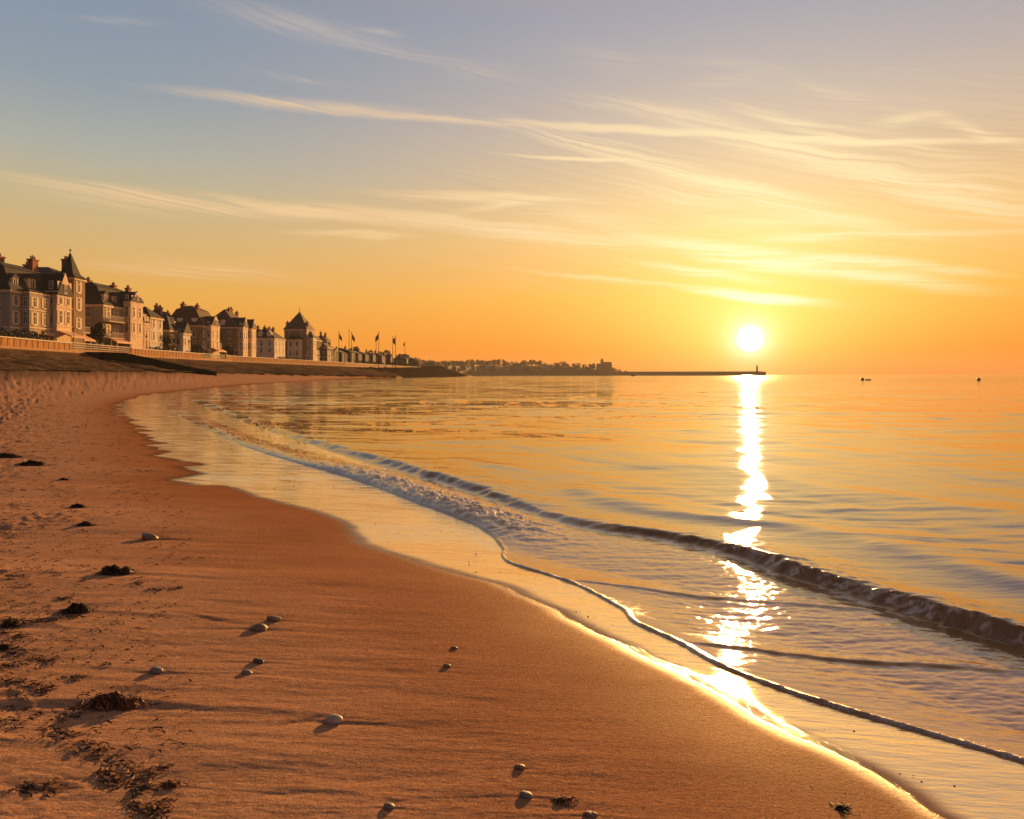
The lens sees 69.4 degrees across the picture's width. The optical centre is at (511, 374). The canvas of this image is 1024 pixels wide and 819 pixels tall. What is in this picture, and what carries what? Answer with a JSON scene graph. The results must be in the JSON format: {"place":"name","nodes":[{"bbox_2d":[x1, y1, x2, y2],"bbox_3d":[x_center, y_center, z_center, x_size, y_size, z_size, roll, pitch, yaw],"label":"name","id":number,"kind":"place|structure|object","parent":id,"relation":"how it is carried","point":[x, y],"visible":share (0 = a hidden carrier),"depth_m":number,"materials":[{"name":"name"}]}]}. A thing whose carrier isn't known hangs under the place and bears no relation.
{"place":"outdoors","nodes":[
{"label":"outdoors","id":0,"kind":"place"},
{"bbox_2d":[0,370,1023,818],"bbox_3d":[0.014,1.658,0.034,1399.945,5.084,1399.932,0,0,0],"label":"beach sand","id":1,"kind":"structure","parent":0,"point":[230,508],"depth_m":3.95,"materials":[{"name":"sand"}]},
{"bbox_2d":[0,643,14,651],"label":"seaweed clump","id":2,"kind":"object","parent":1,"relation":"on","point":[3,646],"visible":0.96,"depth_m":4.09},
{"bbox_2d":[0,619,29,627],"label":"seaweed clump","id":3,"kind":"object","parent":1,"relation":"on","point":[9,623],"visible":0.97,"depth_m":4.47,"materials":[{"name":"plant"}]},
{"bbox_2d":[1,676,28,685],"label":"seaweed scrap","id":4,"kind":"object","parent":1,"relation":"on","point":[18,681],"visible":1,"depth_m":3.65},
{"bbox_2d":[0,453,32,457],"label":"seaweed clump","id":5,"kind":"object","parent":1,"relation":"on","point":[7,455],"visible":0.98,"depth_m":14.05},
{"bbox_2d":[12,654,44,662],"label":"seaweed scrap","id":6,"kind":"object","parent":1,"relation":"on","point":[27,657],"visible":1,"depth_m":3.98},
{"bbox_2d":[8,779,49,797],"bbox_3d":[-1.771,1.525,2.729,0.133,0.016,0.105,0,0,17],"label":"seaweed scrap","id":7,"kind":"object","parent":1,"relation":"on","point":[26,787],"visible":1,"depth_m":2.73,"materials":[{"name":"plant"}]},
{"bbox_2d":[9,680,52,689],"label":"seaweed scrap","id":8,"kind":"object","parent":1,"relation":"on","point":[37,684],"visible":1,"depth_m":3.62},
{"bbox_2d":[14,460,56,465],"bbox_3d":[-8.330,1.550,12.902,0.733,0.136,0.387,0,0,0],"label":"seaweed clump","id":9,"kind":"object","parent":1,"relation":"on","point":[33,463],"visible":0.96,"depth_m":12.86,"materials":[{"name":"plant"}]},
{"bbox_2d":[28,684,55,695],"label":"seaweed scrap","id":10,"kind":"object","parent":1,"relation":"on","point":[38,691],"visible":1,"depth_m":3.57,"materials":[{"name":"plant"}]},
{"bbox_2d":[20,617,65,624],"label":"seaweed scrap","id":11,"kind":"object","parent":1,"relation":"on","point":[53,619],"visible":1,"depth_m":4.57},
{"bbox_2d":[31,656,58,666],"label":"seaweed scrap","id":12,"kind":"object","parent":1,"relation":"on","point":[46,661],"visible":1,"depth_m":3.94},
{"bbox_2d":[39,776,77,797],"bbox_3d":[-1.709,1.526,2.735,0.133,0.017,0.127,0,0,23],"label":"seaweed scrap","id":13,"kind":"object","parent":1,"relation":"on","point":[48,783],"visible":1,"depth_m":2.75,"materials":[{"name":"plant"}]},
{"bbox_2d":[52,730,86,742],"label":"seaweed scrap","id":14,"kind":"object","parent":1,"relation":"on","point":[72,736],"visible":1,"depth_m":3.11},
{"bbox_2d":[57,673,93,682],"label":"seaweed scrap","id":15,"kind":"object","parent":1,"relation":"on","point":[76,677],"visible":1,"depth_m":3.73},
{"bbox_2d":[58,709,92,717],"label":"seaweed scrap","id":16,"kind":"object","parent":1,"relation":"on","point":[66,715],"visible":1,"depth_m":3.33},
{"bbox_2d":[53,602,101,615],"bbox_3d":[-2.821,1.523,4.798,0.272,0.100,0.185,0,0,-34],"label":"seaweed clump","id":17,"kind":"object","parent":1,"relation":"on","point":[75,608],"visible":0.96,"depth_m":4.77,"materials":[{"name":"plant"}]},
{"bbox_2d":[60,738,98,751],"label":"seaweed scrap","id":18,"kind":"object","parent":1,"relation":"on","point":[90,743],"visible":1,"depth_m":3.05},
{"bbox_2d":[73,521,102,525],"bbox_3d":[-4.386,1.552,7.649,0.305,0.086,0.160,0,0,0],"label":"seaweed clump","id":19,"kind":"object","parent":1,"relation":"on","point":[85,523],"visible":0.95,"depth_m":7.62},
{"bbox_2d":[71,741,108,755],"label":"seaweed scrap","id":20,"kind":"object","parent":1,"relation":"on","point":[77,748],"visible":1,"depth_m":3.02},
{"bbox_2d":[80,744,115,762],"bbox_3d":[-1.665,1.524,2.981,0.100,0.016,0.148,0,0,0],"label":"seaweed scrap","id":21,"kind":"object","parent":1,"relation":"on","point":[99,749],"visible":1,"depth_m":3.00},
{"bbox_2d":[89,767,111,781],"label":"seaweed scrap","id":22,"kind":"object","parent":1,"relation":"on","point":[100,771],"visible":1,"depth_m":2.83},
{"bbox_2d":[0,402,203,752],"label":"weed litter","id":23,"kind":"object","parent":1,"relation":"on","point":[22,664],"visible":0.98,"depth_m":4.90,"materials":[{"name":"plant"}]},
{"bbox_2d":[84,752,126,766],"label":"seaweed scrap","id":24,"kind":"object","parent":1,"relation":"on","point":[107,761],"visible":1,"depth_m":2.96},
{"bbox_2d":[96,773,128,785],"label":"seaweed scrap","id":25,"kind":"object","parent":1,"relation":"on","point":[103,779],"visible":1,"depth_m":2.79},
{"bbox_2d":[95,768,133,789],"bbox_3d":[-1.505,1.533,2.799,0.126,0.011,0.141,0,0,-22],"label":"seaweed scrap","id":26,"kind":"object","parent":1,"relation":"on","point":[119,779],"visible":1,"depth_m":2.79,"materials":[{"name":"plant"}]},
{"bbox_2d":[95,759,134,772],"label":"seaweed scrap","id":27,"kind":"object","parent":1,"relation":"on","point":[121,760],"visible":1,"depth_m":2.91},
{"bbox_2d":[94,564,143,575],"bbox_3d":[-3.062,1.528,5.745,0.359,0.103,0.245,0,0,0],"label":"seaweed clump","id":28,"kind":"object","parent":1,"relation":"on","point":[113,570],"visible":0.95,"depth_m":5.72,"materials":[{"name":"plant"}]},
{"bbox_2d":[102,760,146,775],"bbox_3d":[-1.505,1.531,2.885,0.150,0.012,0.120,0,0,0],"label":"seaweed scrap","id":29,"kind":"object","parent":1,"relation":"on","point":[128,767],"visible":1,"depth_m":2.87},
{"bbox_2d":[80,691,179,713],"bbox_3d":[-1.798,1.531,3.484,0.426,0.097,0.192,0,0,-19],"label":"seaweed clump","id":30,"kind":"object","parent":1,"relation":"on","point":[116,700],"visible":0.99,"depth_m":3.43,"materials":[{"name":"plant"}]},
{"bbox_2d":[119,796,141,811],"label":"seaweed scrap","id":31,"kind":"object","parent":1,"relation":"on","point":[130,804],"visible":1,"depth_m":2.64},
{"bbox_2d":[107,774,154,790],"bbox_3d":[-1.427,1.534,2.790,0.134,0.011,0.138,0,0,0],"label":"seaweed scrap","id":32,"kind":"object","parent":1,"relation":"on","point":[134,783],"visible":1,"depth_m":2.79,"materials":[{"name":"plant"}]},
{"bbox_2d":[126,801,155,818],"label":"seaweed scrap","id":33,"kind":"object","parent":1,"relation":"on","point":[136,810],"visible":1,"depth_m":2.61,"materials":[{"name":"plant"}]},
{"bbox_2d":[125,781,161,798],"bbox_3d":[-1.368,1.536,2.731,0.125,0.013,0.099,0,0,-20],"label":"seaweed scrap","id":34,"kind":"object","parent":1,"relation":"on","point":[138,790],"visible":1,"depth_m":2.73,"materials":[{"name":"plant"}]},
{"bbox_2d":[126,761,166,786],"bbox_3d":[-1.384,1.534,2.837,0.148,0.012,0.138,0,0,-39],"label":"seaweed scrap","id":35,"kind":"object","parent":1,"relation":"on","point":[145,771],"visible":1,"depth_m":2.84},
{"bbox_2d":[142,532,157,539],"bbox_3d":[-3.498,1.574,7.132,0.168,0.084,0.112,9,0,10],"label":"pebble","id":36,"kind":"object","parent":1,"relation":"on","point":[148,536],"visible":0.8,"depth_m":7.10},
{"bbox_2d":[145,804,164,818],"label":"seaweed scrap","id":37,"kind":"object","parent":1,"relation":"on","point":[156,809],"visible":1,"depth_m":2.60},
{"bbox_2d":[139,799,171,818],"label":"seaweed scrap","id":38,"kind":"object","parent":1,"relation":"on","point":[154,805],"visible":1,"depth_m":2.62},
{"bbox_2d":[149,666,162,673],"bbox_3d":[-1.847,1.537,3.837,0.078,0.039,0.054,1,4,22],"label":"pebble","id":39,"kind":"object","parent":1,"relation":"on","point":[156,670],"visible":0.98,"depth_m":3.82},
{"bbox_2d":[147,763,174,775],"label":"seaweed scrap","id":40,"kind":"object","parent":1,"relation":"on","point":[162,768],"visible":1,"depth_m":2.88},
{"bbox_2d":[152,805,176,818],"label":"seaweed scrap","id":41,"kind":"object","parent":1,"relation":"on","point":[166,810],"visible":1,"depth_m":2.60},
{"bbox_2d":[148,791,182,817],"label":"seaweed scrap","id":42,"kind":"object","parent":1,"relation":"on","point":[168,800],"visible":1,"depth_m":2.67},
{"bbox_2d":[158,779,195,789],"bbox_3d":[-1.260,1.551,2.778,0.141,0.053,0.088,0,0,0],"label":"seaweed clump","id":43,"kind":"object","parent":1,"relation":"on","point":[169,784],"visible":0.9,"depth_m":2.77,"materials":[{"name":"plant"}]},
{"bbox_2d":[0,348,401,375],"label":"shingle bank","id":44,"kind":"structure","parent":1,"relation":"on","point":[16,359],"depth_m":127.70,"materials":[{"name":"gravel"}]},
{"bbox_2d":[86,352,216,375],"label":"slipway","id":45,"kind":"structure","parent":44,"relation":"on","point":[125,357],"depth_m":133.31,"materials":[{"name":"concrete"}]},
{"bbox_2d":[250,623,267,631],"bbox_3d":[-1.555,1.558,4.539,0.106,0.056,0.082,2,5,12],"label":"pebble","id":46,"kind":"object","parent":1,"relation":"on","point":[258,627],"visible":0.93,"depth_m":4.52,"materials":[{"name":"stone"}]},
{"bbox_2d":[266,615,280,621],"bbox_3d":[-1.519,1.561,4.716,0.086,0.048,0.068,0,0,33],"label":"pebble","id":47,"kind":"object","parent":1,"relation":"on","point":[272,618],"visible":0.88,"depth_m":4.70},
{"bbox_2d":[324,714,342,724],"bbox_3d":[-0.807,1.562,3.343,0.083,0.049,0.053,2,2,-8],"label":"pebble","id":48,"kind":"object","parent":1,"relation":"on","point":[331,719],"visible":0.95,"depth_m":3.33,"materials":[{"name":"stone"}]},
{"bbox_2d":[384,802,394,809],"bbox_3d":[-0.444,1.560,2.671,0.044,0.023,0.032,3,-4,25],"label":"pebble","id":49,"kind":"object","parent":1,"relation":"on","point":[389,806],"visible":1,"depth_m":2.66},
{"bbox_2d":[354,366,467,377],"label":"rock revetment","id":50,"kind":"object","parent":1,"relation":"on","point":[422,371],"visible":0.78,"depth_m":487.93,"materials":[{"name":"stone"}]},
{"bbox_2d":[519,790,532,798],"bbox_3d":[0.052,1.580,2.778,0.052,0.024,0.038,8,2,21],"label":"pebble","id":51,"kind":"object","parent":1,"relation":"on","point":[526,794],"visible":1,"depth_m":2.77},
{"bbox_2d":[550,795,579,807],"bbox_3d":[0.196,1.599,2.749,0.116,0.051,0.081,0,0,0],"label":"seaweed clump","id":52,"kind":"object","parent":1,"relation":"on","point":[562,800],"visible":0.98,"depth_m":2.75,"materials":[{"name":"plant"}]},
{"bbox_2d":[583,811,597,817],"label":"pebble","id":53,"kind":"object","parent":1,"relation":"on","point":[590,814],"visible":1,"depth_m":2.66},
{"bbox_2d":[830,802,858,813],"bbox_3d":[1.251,1.649,2.792,0.103,0.050,0.080,0,0,0],"label":"seaweed clump","id":54,"kind":"object","parent":1,"relation":"on","point":[841,807],"visible":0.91,"depth_m":2.79,"materials":[{"name":"plant"}]},
{"bbox_2d":[0,0,1023,374],"label":"sky","id":55,"kind":"structure","parent":0,"point":[781,187],"materials":[{"name":"orange"}]},
{"bbox_2d":[421,365,620,375],"bbox_3d":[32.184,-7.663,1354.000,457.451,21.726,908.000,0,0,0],"label":"headland","id":56,"kind":"structure","parent":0,"point":[499,371],"depth_m":1421.44,"materials":[{"name":"soil"}]},
{"bbox_2d":[411,357,628,375],"bbox_3d":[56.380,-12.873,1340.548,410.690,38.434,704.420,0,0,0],"label":"headland woods","id":57,"kind":"object","parent":56,"relation":"on","point":[472,362],"visible":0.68,"depth_m":1403.97,"materials":[{"name":"green plant"}]},
{"bbox_2d":[596,359,611,373],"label":"hilltop fort","id":58,"kind":"structure","parent":56,"relation":"on","point":[604,368],"depth_m":1560.00,"materials":[{"name":"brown stone"}]},
{"bbox_2d":[166,375,1023,762],"bbox_3d":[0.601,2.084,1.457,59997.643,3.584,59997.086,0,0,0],"label":"sea water","id":59,"kind":"structure","parent":0,"point":[850,543],"depth_m":10.32,"materials":[{"name":"liquid"}]},
{"bbox_2d":[615,371,765,375],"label":"harbour wall","id":60,"kind":"structure","parent":59,"relation":"in","point":[718,373],"depth_m":1552.14,"materials":[{"name":"stone"}]},
{"label":"promenade","id":61,"kind":"structure","parent":0,"visible":0},
{"bbox_2d":[0,327,47,339],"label":"hedge","id":62,"kind":"object","parent":61,"relation":"on","point":[26,335],"visible":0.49,"depth_m":115.19,"materials":[{"name":"green plant"}]},
{"bbox_2d":[0,253,84,349],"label":"seafront villa","id":63,"kind":"object","parent":61,"relation":"on","point":[33,299],"visible":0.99,"depth_m":123.23,"materials":[{"name":"grey stone"}]},
{"bbox_2d":[12,311,19,324],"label":"window","id":64,"kind":"structure","parent":63,"relation":"in","point":[15,314],"depth_m":119.10,"materials":[{"name":"white paint"}]},
{"bbox_2d":[12,295,19,306],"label":"window","id":65,"kind":"structure","parent":63,"relation":"in","point":[15,299],"depth_m":119.10,"materials":[{"name":"glass"}]},
{"bbox_2d":[22,311,27,324],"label":"window","id":66,"kind":"structure","parent":63,"relation":"in","point":[25,313],"depth_m":120.39,"materials":[{"name":"glass"}]},
{"bbox_2d":[31,311,38,325],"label":"window","id":67,"kind":"structure","parent":63,"relation":"in","point":[34,315],"depth_m":121.70,"materials":[{"name":"white paint"}]},
{"bbox_2d":[31,297,38,307],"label":"window","id":68,"kind":"structure","parent":63,"relation":"in","point":[34,300],"depth_m":121.70,"materials":[{"name":"white paint"}]},
{"bbox_2d":[42,313,48,326],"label":"window","id":69,"kind":"structure","parent":63,"relation":"in","point":[45,317],"depth_m":124.45,"materials":[{"name":"white paint"}]},
{"bbox_2d":[42,298,48,309],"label":"window","id":70,"kind":"structure","parent":63,"relation":"in","point":[45,302],"depth_m":124.45,"materials":[{"name":"white paint"}]},
{"bbox_2d":[57,310,63,323],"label":"window","id":71,"kind":"structure","parent":63,"relation":"in","point":[60,313],"depth_m":127.53,"materials":[{"name":"white paint"}]},
{"bbox_2d":[57,294,63,304],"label":"window","id":72,"kind":"structure","parent":63,"relation":"in","point":[60,300],"depth_m":127.53,"materials":[{"name":"white paint"}]},
{"bbox_2d":[65,311,70,324],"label":"window","id":73,"kind":"structure","parent":63,"relation":"in","point":[67,313],"depth_m":129.54,"materials":[{"name":"white paint"}]},
{"bbox_2d":[22,247,95,349],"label":"seafront villa","id":74,"kind":"object","parent":61,"relation":"on","point":[76,280],"visible":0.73,"depth_m":135.37,"materials":[{"name":"brown stone"}]},
{"bbox_2d":[76,318,81,328],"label":"window","id":75,"kind":"structure","parent":74,"relation":"in","point":[78,320],"depth_m":135.85,"materials":[{"name":"white paint"}]},
{"bbox_2d":[76,297,81,310],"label":"window","id":76,"kind":"structure","parent":74,"relation":"in","point":[78,300],"depth_m":135.66,"materials":[{"name":"white paint"}]},
{"bbox_2d":[76,280,81,293],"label":"window","id":77,"kind":"structure","parent":74,"relation":"in","point":[78,283],"depth_m":135.66,"materials":[{"name":"white paint"}]},
{"bbox_2d":[87,322,106,340],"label":"tree","id":78,"kind":"object","parent":61,"relation":"on","point":[97,334],"visible":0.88,"depth_m":148.28,"materials":[{"name":"green plant"}]},
{"bbox_2d":[86,339,112,350],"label":"hedge","id":79,"kind":"object","parent":61,"relation":"on","point":[100,342],"visible":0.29,"depth_m":146.01,"materials":[{"name":"green plant"}]},
{"bbox_2d":[85,277,143,352],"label":"seafront villa","id":80,"kind":"object","parent":61,"relation":"on","point":[116,311],"visible":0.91,"depth_m":154.56,"materials":[{"name":"grey stone"}]},
{"bbox_2d":[131,322,135,333],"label":"window","id":81,"kind":"structure","parent":80,"relation":"in","point":[133,324],"depth_m":158.33,"materials":[{"name":"white paint"}]},
{"bbox_2d":[143,312,149,348],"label":"seafront house","id":82,"kind":"structure","parent":61,"relation":"on","point":[146,324],"depth_m":167.73,"materials":[{"name":"brown stone"}]},
{"bbox_2d":[143,307,163,349],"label":"seafront house","id":83,"kind":"structure","parent":61,"relation":"on","point":[156,320],"depth_m":173.33,"materials":[{"name":"paint"}]},
{"bbox_2d":[152,303,173,320],"bbox_3d":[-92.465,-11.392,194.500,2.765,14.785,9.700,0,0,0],"label":"seafront house","id":84,"kind":"structure","parent":61,"relation":"on","point":[158,309],"depth_m":192.60,"materials":[{"name":"brown stone"}]},
{"bbox_2d":[160,313,177,350],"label":"seafront house","id":85,"kind":"structure","parent":61,"relation":"on","point":[170,328],"depth_m":184.87,"materials":[{"name":"brown stone"}]},
{"bbox_2d":[163,334,176,350],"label":"tree","id":86,"kind":"object","parent":61,"relation":"on","point":[167,340],"visible":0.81,"depth_m":179.29,"materials":[{"name":"green plant"}]},
{"bbox_2d":[172,319,191,351],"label":"seafront house","id":87,"kind":"structure","parent":61,"relation":"on","point":[184,333],"depth_m":189.44,"materials":[{"name":"paint"}]},
{"bbox_2d":[0,345,388,367],"bbox_3d":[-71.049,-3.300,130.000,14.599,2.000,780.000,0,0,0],"label":"sea wall face","id":88,"kind":"object","parent":61,"relation":"attached to","point":[79,351],"visible":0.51,"depth_m":157.80},
{"bbox_2d":[0,336,71,349],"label":"parapet","id":89,"kind":"structure","parent":88,"relation":"on","point":[24,342],"depth_m":109.92,"materials":[{"name":"white paint"}]},
{"bbox_2d":[72,342,114,351],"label":"railing","id":90,"kind":"object","parent":88,"relation":"on","point":[91,348],"visible":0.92,"depth_m":129.11,"materials":[{"name":"metal"}]},
{"bbox_2d":[130,348,202,358],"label":"parapet","id":91,"kind":"structure","parent":88,"relation":"on","point":[152,352],"depth_m":160.98,"materials":[{"name":"white paint"}]},
{"bbox_2d":[225,355,343,364],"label":"parapet","id":92,"kind":"structure","parent":88,"relation":"on","point":[239,358],"depth_m":239.87,"materials":[{"name":"white paint"}]},
{"bbox_2d":[344,362,409,367],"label":"parapet","id":93,"kind":"structure","parent":88,"relation":"on","point":[360,364],"depth_m":364.87,"materials":[{"name":"white paint"}]},
{"bbox_2d":[190,344,203,352],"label":"tree","id":94,"kind":"object","parent":61,"relation":"on","point":[196,347],"visible":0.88,"depth_m":200.54,"materials":[{"name":"green plant"}]},
{"bbox_2d":[172,301,226,358],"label":"seafront villa","id":95,"kind":"object","parent":61,"relation":"on","point":[204,325],"visible":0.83,"depth_m":204.26,"materials":[{"name":"brown stone"}]},
{"bbox_2d":[215,307,256,356],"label":"seafront villa","id":96,"kind":"object","parent":61,"relation":"on","point":[236,332],"visible":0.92,"depth_m":226.66,"materials":[{"name":"brown stone"}]},
{"bbox_2d":[256,325,285,357],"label":"seafront house","id":97,"kind":"structure","parent":61,"relation":"on","point":[270,343],"depth_m":255.76,"materials":[{"name":"paint"}]},
{"bbox_2d":[283,309,316,360],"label":"seafront villa","id":98,"kind":"object","parent":61,"relation":"on","point":[300,337],"visible":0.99,"depth_m":287.52,"materials":[{"name":"brown stone"}]},
{"bbox_2d":[316,336,321,360],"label":"seafront house","id":99,"kind":"structure","parent":61,"relation":"on","point":[318,349],"depth_m":308.75,"materials":[{"name":"stone"}]},
{"bbox_2d":[322,339,333,361],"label":"seafront house","id":100,"kind":"structure","parent":61,"relation":"on","point":[327,352],"depth_m":315.61,"materials":[{"name":"paint"}]},
{"bbox_2d":[319,331,330,345],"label":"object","id":101,"kind":"structure","parent":100,"relation":"attached to","point":[326,339],"depth_m":332.45,"materials":[{"name":"brown tile"}]},
{"bbox_2d":[333,349,338,361],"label":"seafront house","id":102,"kind":"structure","parent":61,"relation":"on","point":[336,355],"depth_m":330.74,"materials":[{"name":"stone"}]},
{"bbox_2d":[335,346,347,361],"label":"seafront house","id":103,"kind":"structure","parent":61,"relation":"on","point":[342,356],"depth_m":342.94,"materials":[{"name":"beige stone"}]},
{"bbox_2d":[341,346,355,362],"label":"seafront house","id":104,"kind":"structure","parent":61,"relation":"on","point":[349,355],"depth_m":355.39,"materials":[{"name":"stone"}]},
{"bbox_2d":[350,348,361,361],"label":"seafront house","id":105,"kind":"structure","parent":61,"relation":"on","point":[358,355],"depth_m":373.21,"materials":[{"name":"stone"}]},
{"bbox_2d":[357,348,368,361],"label":"seafront house","id":106,"kind":"structure","parent":61,"relation":"on","point":[365,356],"depth_m":390.99,"materials":[{"name":"stone"}]},
{"bbox_2d":[354,360,383,364],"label":"hedge","id":107,"kind":"object","parent":61,"relation":"on","point":[365,362],"visible":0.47,"depth_m":370.37,"materials":[{"name":"green plant"}]},
{"bbox_2d":[365,349,375,363],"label":"seafront house","id":108,"kind":"structure","parent":61,"relation":"on","point":[372,357],"depth_m":410.09,"materials":[{"name":"stone"}]},
{"bbox_2d":[373,350,384,364],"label":"seafront house","id":109,"kind":"structure","parent":61,"relation":"on","point":[382,358],"depth_m":432.02,"materials":[{"name":"stone"}]},
{"bbox_2d":[381,352,393,364],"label":"seafront house","id":110,"kind":"structure","parent":61,"relation":"on","point":[388,358],"depth_m":453.42,"materials":[{"name":"stone"}]},
{"bbox_2d":[393,354,407,363],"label":"seafront house","id":111,"kind":"structure","parent":61,"relation":"on","point":[400,359],"depth_m":511.24,"materials":[{"name":"stone"}]},
{"bbox_2d":[390,361,412,365],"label":"hedge","id":112,"kind":"object","parent":61,"relation":"on","point":[402,364],"visible":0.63,"depth_m":463.82,"materials":[{"name":"green plant"}]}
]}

